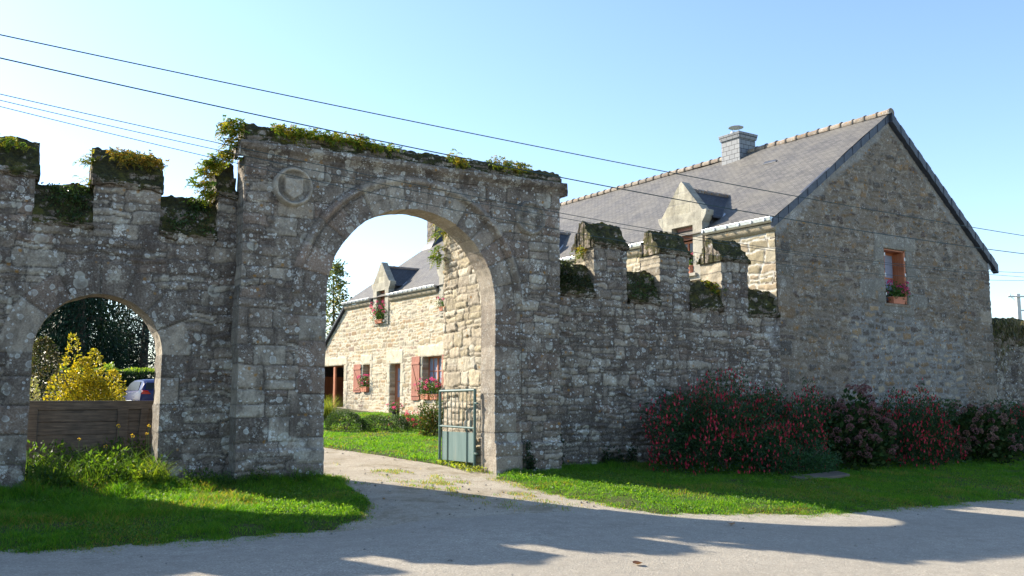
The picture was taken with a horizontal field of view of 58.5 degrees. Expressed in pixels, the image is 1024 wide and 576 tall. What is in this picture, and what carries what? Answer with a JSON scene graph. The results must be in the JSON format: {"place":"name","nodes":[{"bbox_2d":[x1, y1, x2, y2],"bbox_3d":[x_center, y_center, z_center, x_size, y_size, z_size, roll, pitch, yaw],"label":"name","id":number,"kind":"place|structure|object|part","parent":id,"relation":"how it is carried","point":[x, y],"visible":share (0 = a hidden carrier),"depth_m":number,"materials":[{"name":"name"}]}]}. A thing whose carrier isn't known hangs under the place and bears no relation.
{"place":"outdoors","nodes":[
{"label":"outdoors","id":0,"kind":"place"},
{"bbox_2d":[30,376,40,400],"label":"variegated shrub","id":1,"kind":"object","parent":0,"point":[36,388],"visible":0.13,"depth_m":22.51,"materials":[{"name":"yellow plant"}]},
{"bbox_2d":[0,466,377,554],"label":"grass verge","id":2,"kind":"object","parent":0,"point":[251,525],"depth_m":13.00,"materials":[{"name":"green plant"}]},
{"bbox_2d":[8,424,188,490],"bbox_3d":[-7.576,3.051,16.537,3.417,1.181,3.303,4,-8,-30],"label":"weed clump","id":3,"kind":"object","parent":2,"relation":"on","point":[97,468],"visible":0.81,"depth_m":16.12,"materials":[{"name":"green plant"}]},
{"bbox_2d":[116,456,182,485],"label":"weed clump","id":4,"kind":"object","parent":2,"relation":"on","point":[156,474],"visible":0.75,"depth_m":16.05,"materials":[{"name":"green plant"}]},
{"bbox_2d":[178,465,323,486],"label":"weed clump","id":5,"kind":"object","parent":2,"relation":"on","point":[220,480],"visible":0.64,"depth_m":16.50,"materials":[{"name":"green plant"}]},
{"bbox_2d":[111,407,627,532],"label":"driveway","id":6,"kind":"structure","parent":0,"point":[420,504],"depth_m":16.55,"materials":[{"name":"beige gravel"}]},
{"bbox_2d":[30,335,72,400],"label":"olive shrub","id":7,"kind":"object","parent":6,"relation":"on","point":[45,351],"visible":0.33,"depth_m":26.82,"materials":[{"name":"green plant"}]},
{"bbox_2d":[43,332,126,400],"bbox_3d":[-11.449,2.700,24.688,2.842,3.028,2.369,4,-8,-30],"label":"golden shrub","id":8,"kind":"object","parent":6,"relation":"on","point":[98,388],"visible":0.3,"depth_m":24.54,"materials":[{"name":"yellow plant"}]},
{"bbox_2d":[119,379,153,400],"bbox_3d":[-16.250,4.813,40.716,2.258,1.500,4.355,4,-8,-30],"label":"parked car","id":9,"kind":"object","parent":6,"relation":"on","point":[140,390],"visible":0.17,"depth_m":39.14,"materials":[{"name":"blue paint"}]},
{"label":"side window","id":10,"kind":"part","parent":9,"relation":"part of","materials":[{"name":"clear glass"}]},
{"bbox_3d":[-15.159,4.231,39.337,1.200,0.309,0.163,5,-8,-37],"label":"rear window","id":11,"kind":"part","parent":9,"relation":"part of","materials":[{"name":"black glass"}]},
{"bbox_2d":[323,395,342,420],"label":"ornamental grass","id":12,"kind":"object","parent":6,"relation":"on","point":[327,409],"depth_m":35.23,"materials":[{"name":"green plant"}]},
{"bbox_2d":[386,400,404,414],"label":"rose bush","id":13,"kind":"object","parent":6,"relation":"on","point":[394,408],"visible":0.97,"depth_m":39.43,"materials":[{"name":"green plant"}]},
{"bbox_2d":[438,389,478,470],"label":"metal gate","id":14,"kind":"structure","parent":6,"relation":"on","point":[458,446],"depth_m":20.63,"materials":[{"name":"metal"}]},
{"bbox_2d":[436,458,485,472],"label":"weed clump","id":15,"kind":"object","parent":6,"relation":"on","point":[469,467],"visible":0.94,"depth_m":20.20,"materials":[{"name":"green plant"}]},
{"bbox_2d":[333,463,593,511],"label":"grass","id":16,"kind":"structure","parent":6,"relation":"on","point":[444,483],"depth_m":17.09,"materials":[{"name":"green plant"}]},
{"bbox_2d":[59,449,1019,575],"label":"pebbles","id":17,"kind":"object","parent":6,"relation":"on","point":[432,485],"visible":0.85,"depth_m":15.22,"materials":[{"name":"beige stone"}]},
{"bbox_2d":[323,408,467,465],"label":"lawn","id":18,"kind":"structure","parent":0,"point":[372,452],"depth_m":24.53,"materials":[{"name":"plant"}]},
{"bbox_2d":[324,409,363,431],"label":"clipped bush","id":19,"kind":"object","parent":18,"relation":"on","point":[331,418],"visible":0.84,"depth_m":30.05,"materials":[{"name":"green plant"}]},
{"bbox_2d":[359,414,409,431],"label":"clipped bush","id":20,"kind":"object","parent":18,"relation":"on","point":[401,420],"visible":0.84,"depth_m":30.33,"materials":[{"name":"green plant"}]},
{"bbox_2d":[388,407,434,428],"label":"rose bush","id":21,"kind":"object","parent":18,"relation":"on","point":[410,419],"visible":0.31,"depth_m":31.65,"materials":[{"name":"green plant"}]},
{"bbox_2d":[416,397,442,436],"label":"evergreen shrub","id":22,"kind":"object","parent":18,"relation":"on","point":[426,419],"visible":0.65,"depth_m":28.41,"materials":[{"name":"green plant"}]},
{"bbox_2d":[0,100,1018,276],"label":"overhead cable","id":23,"kind":"object","parent":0,"point":[449,197],"visible":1,"depth_m":14.56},
{"bbox_2d":[0,499,1023,575],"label":"road","id":24,"kind":"structure","parent":0,"point":[618,542],"depth_m":12.04,"materials":[{"name":"grey asphalt"}]},
{"bbox_2d":[0,57,1023,253],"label":"overhead cable","id":25,"kind":"object","parent":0,"point":[456,156],"visible":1,"depth_m":14.65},
{"bbox_2d":[0,34,1023,235],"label":"overhead cable","id":26,"kind":"object","parent":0,"point":[457,130],"visible":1,"depth_m":14.70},
{"bbox_2d":[0,94,1023,272],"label":"overhead cable","id":27,"kind":"object","parent":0,"point":[454,192],"visible":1,"depth_m":14.62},
{"bbox_2d":[0,106,1023,280],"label":"overhead cable","id":28,"kind":"object","parent":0,"point":[457,210],"visible":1,"depth_m":14.66,"materials":[{"name":"black rubber"}]},
{"bbox_2d":[0,0,1023,372],"label":"sky","id":29,"kind":"structure","parent":0,"point":[653,84],"materials":[{"name":"blue"}]},
{"bbox_2d":[481,442,1023,519],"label":"grass verge","id":30,"kind":"object","parent":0,"point":[613,500],"depth_m":17.84,"materials":[{"name":"plant"}]},
{"bbox_2d":[637,361,808,474],"bbox_3d":[5.062,3.282,22.231,4.685,3.081,2.710,4,-8,-30],"label":"fuchsia bush","id":31,"kind":"object","parent":30,"relation":"on","point":[744,437],"visible":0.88,"depth_m":21.68,"materials":[{"name":"green plant"}]},
{"bbox_2d":[747,377,836,470],"bbox_3d":[7.239,3.648,23.521,2.941,2.696,2.035,4,-8,-30],"label":"fuchsia bush","id":32,"kind":"object","parent":30,"relation":"on","point":[806,417],"visible":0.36,"depth_m":23.19,"materials":[{"name":"green plant"}]},
{"bbox_2d":[790,471,849,480],"bbox_3d":[7.196,4.397,21.337,1.954,0.138,0.456,5,-8,-36],"label":"stone slab","id":33,"kind":"object","parent":30,"relation":"on","point":[834,474],"visible":0.78,"depth_m":21.35,"materials":[{"name":"grey stone"}]},
{"bbox_2d":[801,384,898,470],"bbox_3d":[8.869,3.825,24.412,3.160,2.546,2.139,4,-8,-30],"label":"hydrangea bush","id":34,"kind":"object","parent":30,"relation":"on","point":[868,425],"visible":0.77,"depth_m":23.89,"materials":[{"name":"green plant"}]},
{"bbox_2d":[850,378,971,469],"bbox_3d":[11.337,3.925,26.080,3.962,2.824,2.870,10,-12,-55],"label":"fuchsia bush","id":35,"kind":"object","parent":30,"relation":"on","point":[934,435],"visible":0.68,"depth_m":25.55,"materials":[{"name":"green plant"}]},
{"bbox_2d":[940,400,1023,464],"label":"hydrangea bush","id":36,"kind":"object","parent":30,"relation":"on","point":[994,434],"visible":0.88,"depth_m":26.86,"materials":[{"name":"green plant"}]},
{"bbox_2d":[980,398,1023,457],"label":"fuchsia bush","id":37,"kind":"object","parent":30,"relation":"on","point":[1019,417],"visible":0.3,"depth_m":28.64,"materials":[{"name":"green plant"}]},
{"bbox_2d":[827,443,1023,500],"bbox_3d":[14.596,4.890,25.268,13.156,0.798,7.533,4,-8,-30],"label":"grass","id":38,"kind":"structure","parent":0,"point":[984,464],"depth_m":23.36,"materials":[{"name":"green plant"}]},
{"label":"ground","id":39,"kind":"structure","parent":0,"visible":0},
{"bbox_2d":[30,308,71,399],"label":"conifer","id":40,"kind":"object","parent":39,"relation":"on","point":[42,354],"visible":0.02,"depth_m":55.99,"materials":[{"name":"green plant"}]},
{"bbox_2d":[31,180,139,400],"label":"weeping conifer","id":41,"kind":"object","parent":39,"relation":"on","point":[79,319],"visible":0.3,"depth_m":54.84,"materials":[{"name":"green plant"}]},
{"bbox_2d":[25,401,152,472],"bbox_3d":[-7.985,2.944,17.691,2.880,1.515,0.110,4,-8,-30],"label":"plank barrier","id":42,"kind":"object","parent":39,"relation":"on","point":[71,423],"visible":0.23,"depth_m":17.60,"materials":[{"name":"brown wood"}]},
{"bbox_2d":[44,299,154,377],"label":"conifer","id":43,"kind":"object","parent":39,"relation":"on","point":[117,333],"visible":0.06,"depth_m":65.26,"materials":[{"name":"green plant"}]},
{"bbox_2d":[57,362,154,400],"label":"laurel hedge","id":44,"kind":"object","parent":39,"relation":"on","point":[134,371],"visible":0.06,"depth_m":44.60,"materials":[{"name":"green plant"}]},
{"bbox_2d":[0,136,237,488],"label":"crenellated wall","id":45,"kind":"structure","parent":39,"relation":"on","point":[173,289],"depth_m":16.84,"materials":[{"name":"stone"}]},
{"bbox_2d":[0,133,36,152],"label":"fern clump","id":46,"kind":"object","parent":45,"relation":"on","point":[7,141],"visible":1,"depth_m":16.05,"materials":[{"name":"green plant"}]},
{"bbox_2d":[41,182,91,221],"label":"creeping plant","id":47,"kind":"object","parent":45,"relation":"attached to","point":[75,196],"visible":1,"depth_m":16.44,"materials":[{"name":"green plant"}]},
{"bbox_2d":[72,149,100,193],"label":"fern clump","id":48,"kind":"object","parent":45,"relation":"on","point":[84,161],"visible":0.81,"depth_m":16.76,"materials":[{"name":"green plant"}]},
{"bbox_2d":[102,146,169,174],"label":"fern clump","id":49,"kind":"object","parent":45,"relation":"on","point":[149,160],"visible":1,"depth_m":17.02,"materials":[{"name":"green plant"}]},
{"bbox_2d":[166,197,215,233],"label":"creeping plant","id":50,"kind":"object","parent":45,"relation":"attached to","point":[197,207],"visible":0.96,"depth_m":17.46,"materials":[{"name":"green plant"}]},
{"bbox_2d":[185,115,249,207],"bbox_3d":[-5.646,-2.420,17.641,1.292,1.836,0.663,-1,-7,10],"label":"fern clump","id":51,"kind":"object","parent":45,"relation":"on","point":[230,128],"visible":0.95,"depth_m":17.59,"materials":[{"name":"green plant"}]},
{"bbox_2d":[85,299,155,377],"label":"conifer","id":52,"kind":"object","parent":39,"relation":"on","point":[143,337],"visible":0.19,"depth_m":61.17,"materials":[{"name":"green plant"}]},
{"bbox_2d":[326,281,333,334],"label":"birch tree","id":53,"kind":"object","parent":39,"relation":"on","point":[329,304],"depth_m":58.85,"materials":[{"name":"green plant"}]},
{"bbox_2d":[326,258,352,336],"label":"birch tree","id":54,"kind":"object","parent":39,"relation":"on","point":[337,268],"visible":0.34,"depth_m":62.50,"materials":[{"name":"green plant"}]},
{"bbox_2d":[227,123,567,479],"bbox_3d":[-2.131,0.630,19.183,7.466,7.362,0.827,4,-8,-30],"label":"stone gateway","id":55,"kind":"object","parent":39,"relation":"on","point":[293,233],"visible":0.94,"depth_m":18.48,"materials":[{"name":"grey stone"}]},
{"bbox_2d":[270,123,376,149],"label":"fern clump","id":56,"kind":"object","parent":55,"relation":"on","point":[298,133],"visible":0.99,"depth_m":18.23,"materials":[{"name":"green plant"}]},
{"bbox_2d":[368,141,405,154],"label":"fern clump","id":57,"kind":"object","parent":55,"relation":"on","point":[381,148],"visible":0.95,"depth_m":18.88,"materials":[{"name":"green plant"}]},
{"bbox_2d":[446,149,470,169],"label":"fern clump","id":58,"kind":"object","parent":55,"relation":"on","point":[453,160],"visible":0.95,"depth_m":19.72,"materials":[{"name":"green plant"}]},
{"bbox_2d":[486,155,532,175],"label":"fern clump","id":59,"kind":"object","parent":55,"relation":"on","point":[509,164],"visible":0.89,"depth_m":20.39,"materials":[{"name":"green plant"}]},
{"bbox_2d":[523,440,537,470],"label":"ivy","id":60,"kind":"object","parent":55,"relation":"attached to","point":[531,463],"visible":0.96,"depth_m":19.85,"materials":[{"name":"green plant"}]},
{"bbox_2d":[442,233,480,465],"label":"rubble wall","id":61,"kind":"structure","parent":39,"relation":"on","point":[461,368],"depth_m":21.45,"materials":[{"name":"beige stone"}]},
{"bbox_2d":[427,224,448,268],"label":"fern clump","id":62,"kind":"object","parent":61,"relation":"attached to","point":[435,257],"visible":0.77,"depth_m":22.36,"materials":[{"name":"green plant"}]},
{"bbox_2d":[324,108,998,455],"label":"stone house","id":63,"kind":"structure","parent":39,"relation":"on","point":[840,330],"depth_m":28.90,"materials":[{"name":"beige stone"}]},
{"bbox_2d":[356,371,369,393],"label":"flower pot","id":64,"kind":"object","parent":63,"relation":"attached to","point":[365,388],"visible":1,"depth_m":45.71,"materials":[{"name":"ceramic"}]},
{"bbox_2d":[369,300,389,326],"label":"flower pot","id":65,"kind":"object","parent":63,"relation":"attached to","point":[376,314],"visible":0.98,"depth_m":44.83,"materials":[{"name":"ceramic"}]},
{"bbox_2d":[395,364,399,410],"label":"door","id":66,"kind":"structure","parent":63,"relation":"in","point":[397,366],"depth_m":43.71,"materials":[{"name":"red wood"}]},
{"bbox_2d":[413,375,434,399],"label":"flower pot","id":67,"kind":"object","parent":63,"relation":"on","point":[422,395],"visible":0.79,"depth_m":40.59,"materials":[{"name":"ceramic"}]},
{"bbox_2d":[423,376,440,399],"bbox_3d":[-3.353,4.365,39.979,0.862,1.082,1.650,6,-9,-40],"label":"flower pot","id":68,"kind":"object","parent":63,"relation":"on","point":[436,387],"visible":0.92,"depth_m":39.85,"materials":[{"name":"ceramic"}]},
{"bbox_2d":[428,356,441,393],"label":"window","id":69,"kind":"structure","parent":63,"relation":"in","point":[435,363],"depth_m":40.94,"materials":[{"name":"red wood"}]},
{"bbox_2d":[435,294,443,310],"bbox_3d":[-2.801,0.644,39.742,1.740,0.890,0.839,-6,-9,42],"label":"flower pot","id":70,"kind":"object","parent":63,"relation":"on","point":[441,306],"visible":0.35,"depth_m":39.85,"materials":[{"name":"ceramic"}]},
{"bbox_2d":[689,251,693,272],"bbox_3d":[5.440,-0.791,27.765,0.370,0.705,0.421,4,-8,-30],"label":"flower pot","id":71,"kind":"object","parent":63,"relation":"on","point":[691,269],"visible":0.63,"depth_m":27.67,"materials":[{"name":"ceramic"}]},
{"bbox_2d":[884,249,906,304],"bbox_3d":[11.732,-0.337,28.408,1.128,1.675,0.450,5,-8,-34],"label":"window","id":72,"kind":"structure","parent":63,"relation":"in","point":[888,253],"depth_m":28.70,"materials":[{"name":"red wood"}]},
{"bbox_2d":[885,276,912,303],"bbox_3d":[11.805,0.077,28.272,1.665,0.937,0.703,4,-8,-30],"label":"flower pot","id":73,"kind":"object","parent":63,"relation":"on","point":[895,294],"visible":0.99,"depth_m":28.14,"materials":[{"name":"ceramic"}]},
{"bbox_2d":[559,220,781,464],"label":"crenellated wall","id":74,"kind":"structure","parent":39,"relation":"on","point":[624,353],"depth_m":22.62,"materials":[{"name":"stone"}]},
{"bbox_2d":[560,259,593,292],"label":"creeping plant","id":75,"kind":"object","parent":74,"relation":"attached to","point":[562,277],"visible":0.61,"depth_m":21.64,"materials":[{"name":"green plant"}]},
{"bbox_2d":[569,245,587,261],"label":"fern clump","id":76,"kind":"object","parent":74,"relation":"on","point":[577,252],"visible":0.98,"depth_m":22.33,"materials":[{"name":"green plant"}]},
{"bbox_2d":[600,433,637,464],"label":"ivy","id":77,"kind":"object","parent":74,"relation":"attached to","point":[605,457],"visible":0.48,"depth_m":21.70,"materials":[{"name":"green plant"}]},
{"bbox_2d":[628,275,656,298],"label":"creeping plant","id":78,"kind":"object","parent":74,"relation":"attached to","point":[641,293],"visible":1,"depth_m":22.63,"materials":[{"name":"green plant"}]},
{"bbox_2d":[701,280,725,294],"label":"fern clump","id":79,"kind":"object","parent":74,"relation":"on","point":[715,286],"visible":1,"depth_m":24.05,"materials":[{"name":"green plant"}]},
{"bbox_2d":[748,430,843,474],"bbox_3d":[6.970,4.082,22.207,2.805,1.251,1.753,4,-8,-30],"label":"shrub","id":80,"kind":"object","parent":39,"relation":"on","point":[828,460],"visible":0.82,"depth_m":21.92,"materials":[{"name":"green plant"}]},
{"bbox_2d":[992,317,1023,437],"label":"rubble wall","id":81,"kind":"structure","parent":39,"relation":"on","point":[1010,382],"depth_m":32.14,"materials":[{"name":"stone"}]},
{"bbox_2d":[993,318,1023,370],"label":"dry vine","id":82,"kind":"object","parent":81,"relation":"hanging from","point":[1018,325],"visible":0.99,"depth_m":31.84,"materials":[{"name":"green plant"}]},
{"bbox_2d":[1008,293,1023,319],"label":"utility pole","id":83,"kind":"object","parent":39,"relation":"on","point":[1018,306],"visible":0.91,"depth_m":51.25,"materials":[{"name":"concrete"}]}
]}

